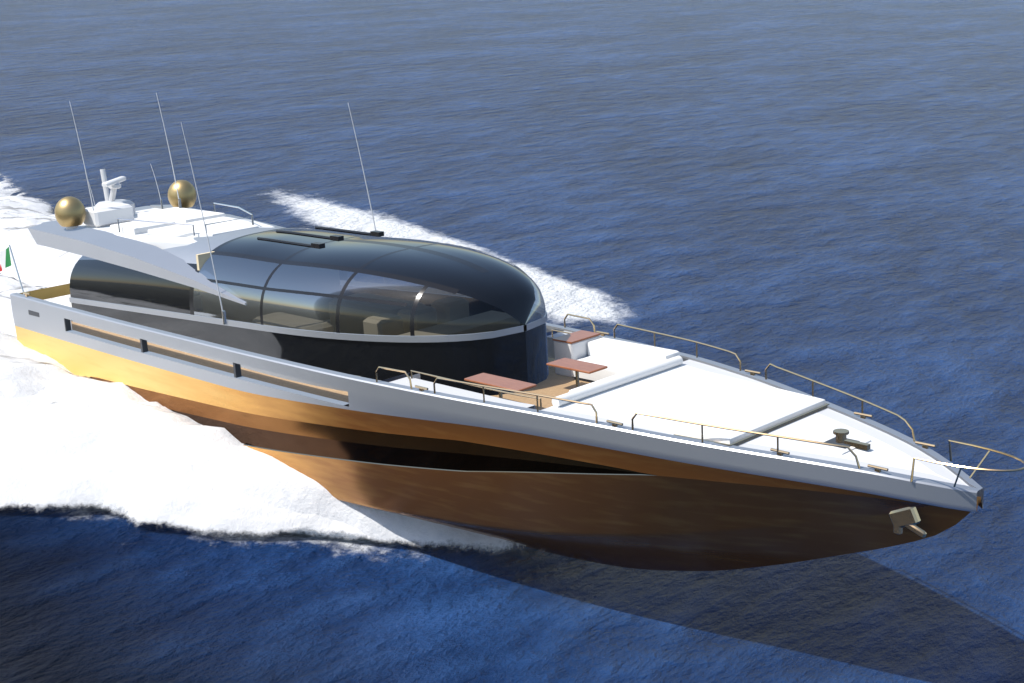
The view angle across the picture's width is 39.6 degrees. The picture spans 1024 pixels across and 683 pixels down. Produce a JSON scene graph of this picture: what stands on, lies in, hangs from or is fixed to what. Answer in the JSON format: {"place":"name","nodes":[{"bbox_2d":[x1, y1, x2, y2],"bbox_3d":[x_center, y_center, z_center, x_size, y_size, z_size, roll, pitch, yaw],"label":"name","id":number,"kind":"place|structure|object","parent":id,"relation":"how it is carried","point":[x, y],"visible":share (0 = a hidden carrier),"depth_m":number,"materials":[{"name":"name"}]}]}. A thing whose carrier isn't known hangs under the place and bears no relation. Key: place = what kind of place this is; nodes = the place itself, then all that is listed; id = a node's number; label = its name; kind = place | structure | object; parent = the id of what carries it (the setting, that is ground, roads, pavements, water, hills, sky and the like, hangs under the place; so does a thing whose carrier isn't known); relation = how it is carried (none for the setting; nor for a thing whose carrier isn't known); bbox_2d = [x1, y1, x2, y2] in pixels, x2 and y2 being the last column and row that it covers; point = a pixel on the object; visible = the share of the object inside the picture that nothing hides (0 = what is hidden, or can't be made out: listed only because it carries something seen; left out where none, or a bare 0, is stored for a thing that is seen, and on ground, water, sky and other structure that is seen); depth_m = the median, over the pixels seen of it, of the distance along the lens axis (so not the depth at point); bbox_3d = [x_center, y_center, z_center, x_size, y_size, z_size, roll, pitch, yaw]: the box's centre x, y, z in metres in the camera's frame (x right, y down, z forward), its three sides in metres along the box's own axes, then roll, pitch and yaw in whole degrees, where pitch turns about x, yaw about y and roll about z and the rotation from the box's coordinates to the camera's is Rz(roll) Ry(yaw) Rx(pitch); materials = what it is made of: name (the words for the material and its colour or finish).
{"place":"outdoors","nodes":[
{"label":"outdoors","id":0,"kind":"place"},
{"bbox_2d":[0,453,377,539],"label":"foam","id":1,"kind":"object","parent":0,"point":[195,500],"depth_m":35.21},
{"bbox_2d":[0,0,1023,682],"bbox_3d":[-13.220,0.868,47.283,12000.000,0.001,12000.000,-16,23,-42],"label":"sea","id":2,"kind":"structure","parent":0,"point":[828,192],"depth_m":67.14,"materials":[{"name":"liquid"}]},
{"bbox_2d":[0,180,42,336],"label":"sea foam","id":3,"kind":"object","parent":2,"relation":"on","point":[7,325],"visible":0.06,"depth_m":53.45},
{"bbox_2d":[0,194,348,405],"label":"foam","id":4,"kind":"object","parent":2,"relation":"on","point":[24,252],"visible":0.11,"depth_m":62.71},
{"bbox_2d":[0,184,354,287],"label":"foam","id":5,"kind":"object","parent":2,"relation":"on","point":[45,262],"visible":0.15,"depth_m":57.58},
{"bbox_2d":[0,356,364,536],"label":"foam","id":6,"kind":"object","parent":2,"relation":"on","point":[141,467],"visible":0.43,"depth_m":36.16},
{"bbox_2d":[0,331,525,550],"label":"boat wake","id":7,"kind":"object","parent":2,"relation":"on","point":[82,415],"visible":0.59,"depth_m":37.06,"materials":[{"name":"white liquid"}]},
{"bbox_2d":[0,93,1023,570],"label":"yacht","id":8,"kind":"object","parent":2,"relation":"on","point":[474,391],"visible":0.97,"depth_m":32.44,"materials":[{"name":"gold metal"}]}
]}

